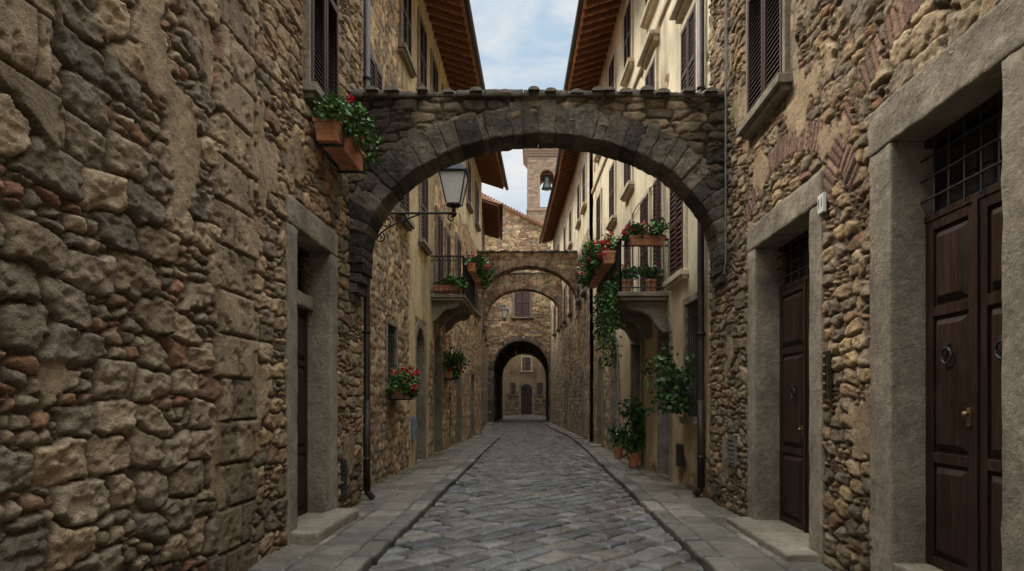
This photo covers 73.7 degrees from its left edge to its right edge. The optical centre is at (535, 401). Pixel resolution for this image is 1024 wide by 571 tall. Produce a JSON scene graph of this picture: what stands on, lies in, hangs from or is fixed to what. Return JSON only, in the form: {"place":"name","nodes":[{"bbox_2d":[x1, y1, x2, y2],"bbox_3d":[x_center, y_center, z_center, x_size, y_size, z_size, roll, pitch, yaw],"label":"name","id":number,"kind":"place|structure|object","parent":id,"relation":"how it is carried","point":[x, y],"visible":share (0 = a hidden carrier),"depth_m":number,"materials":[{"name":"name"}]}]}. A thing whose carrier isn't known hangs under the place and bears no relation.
{"place":"outdoors","nodes":[
{"label":"outdoors","id":0,"kind":"place"},
{"bbox_2d":[248,422,499,570],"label":"sidewalk","id":1,"kind":"structure","parent":0,"point":[396,508],"depth_m":8.89,"materials":[{"name":"stone"}]},
{"bbox_2d":[290,508,358,545],"bbox_3d":[-2.440,1.440,7.901,0.369,0.175,1.658,0,0,0],"label":"door step","id":2,"kind":"object","parent":1,"relation":"on","point":[317,530],"depth_m":7.55,"materials":[{"name":"grey stone"}]},
{"bbox_2d":[361,0,375,499],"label":"downpipe","id":3,"kind":"object","parent":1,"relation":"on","point":[368,493],"visible":0.69,"depth_m":10.18,"materials":[{"name":"brown metal"}]},
{"bbox_2d":[470,0,577,214],"label":"sky","id":4,"kind":"structure","parent":0,"point":[523,44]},
{"bbox_2d":[368,415,702,570],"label":"paved road","id":5,"kind":"structure","parent":0,"point":[530,493],"depth_m":8.96,"materials":[{"name":"stone"}]},
{"bbox_2d":[519,382,533,414],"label":"arched surround","id":6,"kind":"object","parent":5,"relation":"on","point":[528,383],"visible":0.94,"depth_m":79.96,"materials":[{"name":"grey stone"}]},
{"bbox_2d":[521,384,531,413],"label":"door leaf","id":7,"kind":"object","parent":6,"relation":"attached to","point":[526,398],"visible":1,"depth_m":80.26,"materials":[{"name":"paint"}]},
{"bbox_2d":[523,148,557,223],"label":"bell tower","id":8,"kind":"structure","parent":0,"point":[539,164],"depth_m":89.43,"materials":[{"name":"stone"}]},
{"bbox_2d":[550,240,552,423],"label":"facade end","id":9,"kind":"structure","parent":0,"point":[551,362],"depth_m":47.59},
{"bbox_2d":[575,151,589,441],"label":"facade","id":10,"kind":"structure","parent":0,"point":[583,333],"depth_m":27.49,"materials":[{"name":"paint"}]},
{"bbox_2d":[589,154,593,439],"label":"walls","id":11,"kind":"structure","parent":0,"point":[591,238],"depth_m":29.34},
{"bbox_2d":[636,262,664,290],"bbox_3d":[2.245,-2.402,13.352,0.734,0.594,0.532,0,0,29],"label":"potted plant","id":12,"kind":"object","parent":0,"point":[653,276],"visible":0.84,"depth_m":13.22,"materials":[{"name":"green plant"}]},
{"bbox_2d":[545,422,832,570],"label":"sidewalk","id":13,"kind":"structure","parent":0,"point":[702,533],"depth_m":8.54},
{"bbox_2d":[607,423,626,458],"bbox_3d":[2.184,1.011,17.633,0.697,0.918,0.601,0,0,0],"label":"potted plant","id":14,"kind":"object","parent":13,"relation":"on","point":[616,434],"visible":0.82,"depth_m":17.54,"materials":[{"name":"green plant"}]},
{"bbox_2d":[613,392,645,466],"bbox_3d":[2.188,0.625,15.370,0.915,1.690,0.761,0,0,0],"label":"potted plant","id":15,"kind":"object","parent":13,"relation":"on","point":[634,417],"visible":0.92,"depth_m":15.28,"materials":[{"name":"green plant"}]},
{"bbox_2d":[726,516,818,561],"bbox_3d":[2.491,1.460,7.300,0.369,0.134,2.060,0,0,0],"label":"door step","id":16,"kind":"object","parent":13,"relation":"on","point":[777,542],"depth_m":6.95,"materials":[{"name":"grey stone"}]},
{"label":"ground","id":17,"kind":"structure","parent":0,"visible":0},
{"bbox_2d":[0,0,363,570],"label":"rubble wall","id":18,"kind":"structure","parent":17,"relation":"on","point":[159,159],"depth_m":4.60,"materials":[{"name":"stone"}]},
{"bbox_2d":[303,0,327,113],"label":"window surround","id":19,"kind":"object","parent":18,"relation":"attached to","point":[312,90],"visible":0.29,"depth_m":7.70,"materials":[{"name":"grey stone"}]},
{"bbox_2d":[311,0,338,99],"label":"shutters","id":20,"kind":"object","parent":19,"relation":"attached to","point":[325,45],"visible":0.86,"depth_m":8.22,"materials":[{"name":"paint"}]},
{"bbox_2d":[340,460,347,496],"bbox_3d":[-2.550,1.015,9.075,0.040,0.470,0.250,0,0,0],"label":"wall vent","id":21,"kind":"object","parent":18,"relation":"attached to","point":[343,475],"depth_m":9.03,"materials":[{"name":"black metal"}]},
{"bbox_2d":[312,87,384,173],"bbox_3d":[-2.327,-3.275,8.272,0.912,0.649,1.615,0,0,0],"label":"flower box","id":22,"kind":"object","parent":18,"relation":"attached to","point":[339,137],"visible":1,"depth_m":8.01,"materials":[{"name":"ceramic"}]},
{"bbox_2d":[346,85,728,305],"bbox_3d":[0.065,-2.868,9.600,5.797,3.016,0.800,0,0,0],"label":"stone archway","id":23,"kind":"object","parent":18,"relation":"attached to","point":[672,141],"visible":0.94,"depth_m":9.37,"materials":[{"name":"stone"}]},
{"bbox_2d":[283,193,338,545],"bbox_3d":[-2.749,-0.271,7.899,0.437,3.760,1.780,0,0,0],"label":"stone surround","id":24,"kind":"object","parent":17,"relation":"on","point":[318,302],"visible":0.48,"depth_m":8.50,"materials":[{"name":"grey stone"}]},
{"bbox_2d":[297,246,310,516],"bbox_3d":[-2.862,-0.235,7.900,0.175,3.230,1.200,0,0,0],"label":"door leaf","id":25,"kind":"object","parent":24,"relation":"attached to","point":[302,419],"visible":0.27,"depth_m":8.30,"materials":[{"name":"brown wood"}]},
{"bbox_2d":[360,0,449,487],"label":"facade","id":26,"kind":"structure","parent":17,"relation":"on","point":[401,281],"depth_m":14.31,"materials":[{"name":"stone"}]},
{"bbox_2d":[362,38,382,89],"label":"window surround","id":27,"kind":"object","parent":26,"relation":"attached to","point":[375,59],"visible":0.1,"depth_m":11.81,"materials":[{"name":"grey stone"}]},
{"bbox_2d":[370,53,381,89],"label":"shutters","id":28,"kind":"object","parent":27,"relation":"attached to","point":[376,72],"visible":0.2,"depth_m":11.87,"materials":[{"name":"paint"}]},
{"bbox_2d":[385,316,397,389],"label":"window surround","id":29,"kind":"object","parent":26,"relation":"attached to","point":[391,322],"visible":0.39,"depth_m":13.84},
{"bbox_2d":[384,365,422,399],"bbox_3d":[-2.651,-0.382,13.510,0.755,0.704,1.412,0,0,0],"label":"flower box","id":30,"kind":"object","parent":26,"relation":"attached to","point":[402,387],"visible":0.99,"depth_m":13.14,"materials":[{"name":"ceramic"}]},
{"bbox_2d":[394,191,414,230],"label":"window surround","id":31,"kind":"object","parent":26,"relation":"attached to","point":[408,225],"visible":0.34,"depth_m":14.40,"materials":[{"name":"grey stone"}]},
{"bbox_2d":[397,0,416,78],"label":"window surround","id":32,"kind":"object","parent":26,"relation":"attached to","point":[403,51],"visible":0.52,"depth_m":14.21,"materials":[{"name":"grey stone"}]},
{"bbox_2d":[403,0,411,57],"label":"shutters","id":33,"kind":"object","parent":32,"relation":"attached to","point":[408,23],"visible":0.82,"depth_m":14.70,"materials":[{"name":"paint"}]},
{"bbox_2d":[417,7,426,86],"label":"window surround","id":34,"kind":"object","parent":26,"relation":"attached to","point":[419,14],"visible":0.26,"depth_m":16.12,"materials":[{"name":"grey stone"}]},
{"bbox_2d":[420,16,426,87],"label":"shutters","id":35,"kind":"object","parent":34,"relation":"attached to","point":[423,63],"visible":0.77,"depth_m":16.69,"materials":[{"name":"paint"}]},
{"bbox_2d":[377,163,469,241],"bbox_3d":[-2.049,-3.618,12.100,1.709,1.656,0.518,0,0,0],"label":"wall lantern","id":36,"kind":"object","parent":26,"relation":"attached to","point":[454,179],"depth_m":11.95,"materials":[{"name":"black metal"}]},
{"bbox_2d":[418,178,432,255],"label":"window surround","id":37,"kind":"object","parent":26,"relation":"attached to","point":[423,244],"visible":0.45,"depth_m":16.32,"materials":[{"name":"grey stone"}]},
{"bbox_2d":[421,178,427,242],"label":"shutters","id":38,"kind":"object","parent":37,"relation":"attached to","point":[424,205],"visible":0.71,"depth_m":16.84,"materials":[{"name":"paint"}]},
{"bbox_2d":[430,48,438,91],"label":"window surround","id":39,"kind":"object","parent":26,"relation":"attached to","point":[432,56],"visible":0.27,"depth_m":18.02,"materials":[{"name":"grey stone"}]},
{"bbox_2d":[434,205,442,293],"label":"window surround","id":40,"kind":"object","parent":26,"relation":"attached to","point":[436,208],"visible":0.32,"depth_m":18.87,"materials":[{"name":"grey stone"}]},
{"bbox_2d":[438,214,442,279],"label":"shutters","id":41,"kind":"object","parent":40,"relation":"attached to","point":[440,247],"visible":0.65,"depth_m":19.50,"materials":[{"name":"paint"}]},
{"bbox_2d":[424,0,479,91],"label":"eave rafters","id":42,"kind":"object","parent":26,"relation":"attached to","point":[449,21],"visible":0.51,"depth_m":18.71,"materials":[{"name":"brown wood"}]},
{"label":"roof tiles","id":43,"kind":"object","parent":42,"relation":"on","visible":0},
{"bbox_2d":[464,0,484,90],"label":"gutter","id":44,"kind":"object","parent":43,"relation":"attached to","point":[473,38],"depth_m":18.43,"materials":[{"name":"brown metal"}]},
{"bbox_2d":[431,255,474,307],"bbox_3d":[-2.368,-3.369,19.700,0.963,1.037,3.160,0,0,0],"label":"balcony railing","id":45,"kind":"object","parent":26,"relation":"attached to","point":[469,291],"visible":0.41,"depth_m":18.47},
{"bbox_2d":[431,274,467,293],"bbox_3d":[-2.287,-3.144,18.229,0.973,0.489,0.632,0,0,0],"label":"flower box","id":46,"kind":"object","parent":45,"relation":"attached to","point":[438,285],"visible":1,"depth_m":18.13,"materials":[{"name":"ceramic"}]},
{"bbox_2d":[464,252,488,280],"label":"flower box","id":47,"kind":"object","parent":45,"relation":"attached to","point":[476,265],"visible":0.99,"depth_m":18.55,"materials":[{"name":"ceramic"}]},
{"bbox_2d":[460,261,495,288],"bbox_3d":[-1.710,-3.816,20.635,1.034,0.891,1.985,0,0,0],"label":"flower box","id":48,"kind":"object","parent":45,"relation":"attached to","point":[481,282],"visible":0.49,"depth_m":20.39,"materials":[{"name":"ceramic"}]},
{"bbox_2d":[431,294,475,332],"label":"balcony slab","id":49,"kind":"structure","parent":26,"relation":"attached to","point":[449,311],"depth_m":18.74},
{"bbox_2d":[442,347,471,381],"bbox_3d":[-2.658,-1.146,21.048,1.229,1.094,1.721,0,0,-33],"label":"flower box","id":50,"kind":"object","parent":26,"relation":"attached to","point":[454,362],"visible":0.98,"depth_m":20.68,"materials":[{"name":"ceramic"}]},
{"bbox_2d":[415,319,425,464],"bbox_3d":[-3.022,-0.210,16.649,0.458,3.620,1.542,0,0,0],"label":"arched surround","id":51,"kind":"object","parent":17,"relation":"on","point":[420,399],"visible":0.34,"depth_m":17.20,"materials":[{"name":"grey stone"}]},
{"bbox_2d":[432,325,441,455],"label":"arched surround","id":52,"kind":"object","parent":17,"relation":"on","point":[437,397],"visible":0.43,"depth_m":20.00,"materials":[{"name":"grey stone"}]},
{"bbox_2d":[449,346,461,444],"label":"arched surround","id":53,"kind":"object","parent":17,"relation":"on","point":[458,426],"visible":0.3,"depth_m":24.50,"materials":[{"name":"grey stone"}]},
{"bbox_2d":[450,158,481,446],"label":"facade","id":54,"kind":"structure","parent":17,"relation":"on","point":[465,336],"depth_m":26.65,"materials":[{"name":"stone"}]},
{"bbox_2d":[474,152,504,188],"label":"eave rafters","id":55,"kind":"object","parent":54,"relation":"on","point":[488,166],"visible":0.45,"depth_m":29.38,"materials":[{"name":"brown wood"}]},
{"bbox_2d":[477,249,577,317],"bbox_3d":[-0.322,-5.248,30.351,4.953,3.010,1.098,0,0,0],"label":"stone archway","id":56,"kind":"object","parent":54,"relation":"attached to","point":[559,264],"visible":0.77,"depth_m":29.98,"materials":[{"name":"stone"}]},
{"bbox_2d":[470,370,474,437],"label":"stone surround","id":57,"kind":"object","parent":17,"relation":"on","point":[472,403],"visible":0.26,"depth_m":28.50,"materials":[{"name":"grey stone"}]},
{"bbox_2d":[481,211,487,429],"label":"facade","id":58,"kind":"structure","parent":17,"relation":"on","point":[484,379],"depth_m":39.56,"materials":[{"name":"stone"}]},
{"bbox_2d":[482,198,499,238],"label":"eave rafters","id":59,"kind":"object","parent":58,"relation":"on","point":[491,215],"visible":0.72,"depth_m":35.78,"materials":[{"name":"brown wood"}]},
{"bbox_2d":[484,272,561,327],"bbox_3d":[-0.679,-5.721,38.599,4.958,3.049,0.976,0,0,0],"label":"stone archway","id":60,"kind":"object","parent":58,"relation":"attached to","point":[547,285],"visible":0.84,"depth_m":38.17,"materials":[{"name":"stone"}]},
{"bbox_2d":[482,193,551,422],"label":"stone gatehouse","id":61,"kind":"object","parent":17,"relation":"on","point":[524,327],"visible":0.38,"depth_m":49.97,"materials":[{"name":"stone"}]},
{"bbox_2d":[505,352,545,414],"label":"facade","id":62,"kind":"structure","parent":17,"relation":"on","point":[513,373],"depth_m":79.97,"materials":[{"name":"stone"}]},
{"bbox_2d":[553,169,575,433],"bbox_3d":[1.471,-4.580,38.000,0.061,12.360,14.020,0,0,-3],"label":"facade bend","id":63,"kind":"object","parent":17,"relation":"on","point":[564,353],"visible":0.69,"depth_m":35.58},
{"bbox_2d":[541,160,589,243],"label":"eave rafters","id":64,"kind":"object","parent":63,"relation":"on","point":[563,182],"visible":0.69,"depth_m":36.08,"materials":[{"name":"brown wood"}]},
{"bbox_2d":[539,170,558,243],"bbox_3d":[0.620,-10.473,38.010,0.150,0.163,14.098,0,0,-3],"label":"gutter","id":65,"kind":"object","parent":64,"relation":"attached to","point":[550,200],"visible":0.94,"depth_m":36.12,"materials":[{"name":"brown metal"}]},
{"bbox_2d":[559,149,591,171],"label":"eave rafters","id":66,"kind":"object","parent":63,"relation":"on","point":[568,159],"visible":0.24,"depth_m":29.95,"materials":[{"name":"brown wood"}]},
{"bbox_2d":[581,373,592,439],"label":"stone surround","id":67,"kind":"object","parent":17,"relation":"on","point":[591,404],"visible":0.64,"depth_m":27.15,"materials":[{"name":"grey stone"}]},
{"bbox_2d":[597,354,603,446],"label":"stone surround","id":68,"kind":"object","parent":17,"relation":"on","point":[600,405],"visible":0.31,"depth_m":23.30,"materials":[{"name":"grey stone"}]},
{"bbox_2d":[609,334,618,452],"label":"arched surround","id":69,"kind":"object","parent":17,"relation":"on","point":[613,398],"visible":0.33,"depth_m":20.40,"materials":[{"name":"grey stone"}]},
{"bbox_2d":[629,333,642,466],"bbox_3d":[2.566,0.016,16.300,0.400,3.168,1.535,0,0,-2],"label":"stone surround","id":70,"kind":"object","parent":17,"relation":"on","point":[636,365],"visible":0.17,"depth_m":16.90,"materials":[{"name":"grey stone"}]},
{"bbox_2d":[593,0,711,497],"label":"facade","id":71,"kind":"structure","parent":17,"relation":"on","point":[684,434],"depth_m":14.34,"materials":[{"name":"paint"}]},
{"bbox_2d":[567,0,620,91],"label":"eave rafters","id":72,"kind":"object","parent":71,"relation":"attached to","point":[597,23],"visible":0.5,"depth_m":20.32,"materials":[{"name":"brown wood"}]},
{"bbox_2d":[563,0,583,90],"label":"gutter","id":73,"kind":"object","parent":72,"relation":"attached to","point":[574,37],"depth_m":20.08,"materials":[{"name":"brown metal"}]},
{"bbox_2d":[605,160,616,230],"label":"window surround","id":74,"kind":"object","parent":71,"relation":"attached to","point":[611,222],"visible":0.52,"depth_m":19.46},
{"bbox_2d":[609,161,613,218],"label":"shutters","id":75,"kind":"object","parent":74,"relation":"attached to","point":[611,191],"visible":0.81,"depth_m":19.96,"materials":[{"name":"paint"}]},
{"bbox_2d":[619,0,633,86],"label":"window surround","id":76,"kind":"object","parent":71,"relation":"attached to","point":[628,68],"visible":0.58,"depth_m":16.73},
{"bbox_2d":[624,0,630,67],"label":"shutters","id":77,"kind":"object","parent":76,"relation":"attached to","point":[627,32],"visible":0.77,"depth_m":17.24,"materials":[{"name":"paint"}]},
{"bbox_2d":[619,166,633,201],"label":"window surround","id":78,"kind":"object","parent":71,"relation":"attached to","point":[627,191],"visible":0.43,"depth_m":16.94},
{"bbox_2d":[591,0,669,193],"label":"string course","id":79,"kind":"object","parent":71,"relation":"attached to","point":[657,24],"visible":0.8,"depth_m":15.81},
{"bbox_2d":[596,291,668,344],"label":"balcony slab","id":80,"kind":"structure","parent":71,"relation":"attached to","point":[641,312],"depth_m":13.18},
{"bbox_2d":[598,238,668,307],"bbox_3d":[2.021,-2.609,14.650,1.088,1.017,3.260,0,0,0],"label":"balcony railing","id":81,"kind":"object","parent":71,"relation":"attached to","point":[617,262],"visible":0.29,"depth_m":13.04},
{"bbox_2d":[576,247,610,287],"bbox_3d":[1.325,-3.059,15.452,0.867,0.861,1.912,0,0,0],"label":"flower box","id":82,"kind":"object","parent":81,"relation":"attached to","point":[587,280],"visible":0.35,"depth_m":15.43,"materials":[{"name":"ceramic"}]},
{"bbox_2d":[578,229,619,276],"bbox_3d":[1.305,-2.992,13.938,0.840,0.748,1.666,0,0,0],"label":"flower box","id":83,"kind":"object","parent":81,"relation":"attached to","point":[600,258],"visible":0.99,"depth_m":13.54,"materials":[{"name":"ceramic"}]},
{"bbox_2d":[591,280,624,369],"bbox_3d":[1.480,-1.519,14.227,0.510,1.755,2.743,0,0,0],"label":"trailing ivy","id":84,"kind":"object","parent":81,"relation":"attached to","point":[609,312],"visible":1,"depth_m":13.84,"materials":[{"name":"green plant"}]},
{"bbox_2d":[613,264,647,290],"bbox_3d":[1.885,-2.391,13.307,0.755,0.573,0.579,0,0,0],"label":"potted plant","id":85,"kind":"object","parent":81,"relation":"on","point":[629,278],"visible":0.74,"depth_m":13.22,"materials":[{"name":"green plant"}]},
{"bbox_2d":[621,217,668,245],"bbox_3d":[2.079,-3.198,12.901,0.942,0.496,0.586,0,0,0],"label":"flower box","id":86,"kind":"object","parent":81,"relation":"attached to","point":[635,235],"visible":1,"depth_m":12.81,"materials":[{"name":"ceramic"}]},
{"bbox_2d":[640,187,651,290],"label":"window surround","id":87,"kind":"object","parent":71,"relation":"attached to","point":[648,191],"visible":0.27,"depth_m":14.60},
{"bbox_2d":[640,193,647,290],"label":"shutters","id":88,"kind":"object","parent":87,"relation":"attached to","point":[643,204],"visible":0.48,"depth_m":15.10,"materials":[{"name":"paint"}]},
{"bbox_2d":[637,29,659,89],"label":"window surround","id":89,"kind":"object","parent":71,"relation":"attached to","point":[649,52],"visible":0.34,"depth_m":14.15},
{"bbox_2d":[645,57,654,87],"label":"shutters","id":90,"kind":"object","parent":89,"relation":"attached to","point":[649,74],"visible":0.19,"depth_m":14.42,"materials":[{"name":"paint"}]},
{"bbox_2d":[640,0,657,28],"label":"window surround","id":91,"kind":"object","parent":71,"relation":"attached to","point":[647,13],"visible":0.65,"depth_m":14.57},
{"bbox_2d":[653,178,665,290],"bbox_3d":[2.509,-3.350,13.750,0.123,2.500,0.905,0,0,-2],"label":"window surround","id":92,"kind":"object","parent":71,"relation":"attached to","point":[663,191],"visible":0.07,"depth_m":13.31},
{"bbox_2d":[653,180,660,290],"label":"shutters","id":93,"kind":"object","parent":92,"relation":"attached to","point":[657,187],"visible":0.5,"depth_m":13.70,"materials":[{"name":"paint"}]},
{"bbox_2d":[636,340,696,419],"bbox_3d":[2.177,-0.339,11.322,0.848,1.312,1.781,0,0,0],"label":"climbing shrub","id":94,"kind":"object","parent":71,"relation":"attached to","point":[672,387],"visible":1,"depth_m":11.09,"materials":[{"name":"green plant"}]},
{"bbox_2d":[663,189,688,289],"bbox_3d":[2.521,-3.160,12.200,0.215,2.140,1.328,0,0,-2],"label":"window surround","id":95,"kind":"object","parent":71,"relation":"attached to","point":[676,279],"visible":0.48,"depth_m":11.71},
{"bbox_2d":[670,189,682,275],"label":"shutters","id":96,"kind":"object","parent":95,"relation":"attached to","point":[675,224],"visible":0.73,"depth_m":12.15,"materials":[{"name":"paint"}]},
{"bbox_2d":[669,0,696,91],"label":"window surround","id":97,"kind":"object","parent":71,"relation":"attached to","point":[680,10],"visible":0.25,"depth_m":11.67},
{"bbox_2d":[681,3,695,91],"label":"shutters","id":98,"kind":"object","parent":97,"relation":"attached to","point":[686,72],"visible":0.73,"depth_m":11.34,"materials":[{"name":"paint"}]},
{"bbox_2d":[679,292,711,424],"bbox_3d":[2.718,-0.700,11.300,0.436,2.140,1.240,0,0,0],"label":"window surround","id":99,"kind":"object","parent":71,"relation":"attached to","point":[685,418],"visible":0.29,"depth_m":11.75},
{"bbox_2d":[685,301,696,416],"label":"window bars","id":100,"kind":"object","parent":99,"relation":"attached to","point":[688,346],"depth_m":11.37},
{"bbox_2d":[692,0,705,496],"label":"downpipe","id":101,"kind":"object","parent":71,"relation":"attached to","point":[701,457],"visible":0.79,"depth_m":10.50,"materials":[{"name":"brown metal"}]},
{"bbox_2d":[657,312,672,480],"bbox_3d":[2.714,-0.071,13.350,0.446,3.343,1.216,0,0,-2],"label":"arched surround","id":102,"kind":"object","parent":17,"relation":"on","point":[665,445],"visible":0.3,"depth_m":13.80,"materials":[{"name":"grey stone"}]},
{"bbox_2d":[747,170,826,563],"bbox_3d":[2.800,-0.258,7.300,0.436,3.733,2.177,0,0,0],"label":"stone surround","id":103,"kind":"object","parent":17,"relation":"on","point":[800,203],"visible":0.48,"depth_m":8.10,"materials":[{"name":"grey stone"}]},
{"bbox_2d":[776,230,809,532],"bbox_3d":[2.912,-0.210,7.300,0.175,3.220,1.600,0,0,0],"label":"door leaf","id":104,"kind":"object","parent":103,"relation":"attached to","point":[794,397],"visible":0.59,"depth_m":7.59,"materials":[{"name":"brown wood"}]},
{"bbox_2d":[708,0,1001,570],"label":"rubble wall","id":105,"kind":"structure","parent":17,"relation":"on","point":[854,64],"depth_m":6.05,"materials":[{"name":"stone"}]},
{"bbox_2d":[712,0,727,311],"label":"cable conduit","id":106,"kind":"object","parent":105,"relation":"attached to","point":[726,48],"visible":1,"depth_m":9.27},
{"bbox_2d":[727,435,736,466],"bbox_3d":[2.600,0.650,9.075,0.040,0.400,0.350,0,0,0],"label":"wall vent","id":107,"kind":"object","parent":105,"relation":"attached to","point":[731,451],"depth_m":9.01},
{"bbox_2d":[736,0,792,139],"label":"window surround","id":108,"kind":"object","parent":105,"relation":"attached to","point":[773,95],"visible":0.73,"depth_m":7.32,"materials":[{"name":"grey stone"}]},
{"bbox_2d":[747,0,781,113],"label":"shutters","id":109,"kind":"object","parent":108,"relation":"attached to","point":[764,42],"visible":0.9,"depth_m":7.78,"materials":[{"name":"paint"}]},
{"bbox_2d":[822,351,831,398],"bbox_3d":[2.580,-0.235,6.075,0.060,0.430,0.110,0,0,0],"label":"doorbell panel","id":110,"kind":"object","parent":105,"relation":"attached to","point":[827,375],"visible":1,"depth_m":6.03,"materials":[{"name":"brown metal"}]},
{"bbox_2d":[868,0,1023,570],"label":"stone surround","id":111,"kind":"object","parent":17,"relation":"on","point":[991,43],"visible":0.91,"depth_m":5.00,"materials":[{"name":"grey stone"}]},
{"bbox_2d":[920,91,1002,570],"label":"door leaf","id":112,"kind":"object","parent":111,"relation":"attached to","point":[964,294],"visible":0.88,"depth_m":4.54,"materials":[{"name":"brown wood"}]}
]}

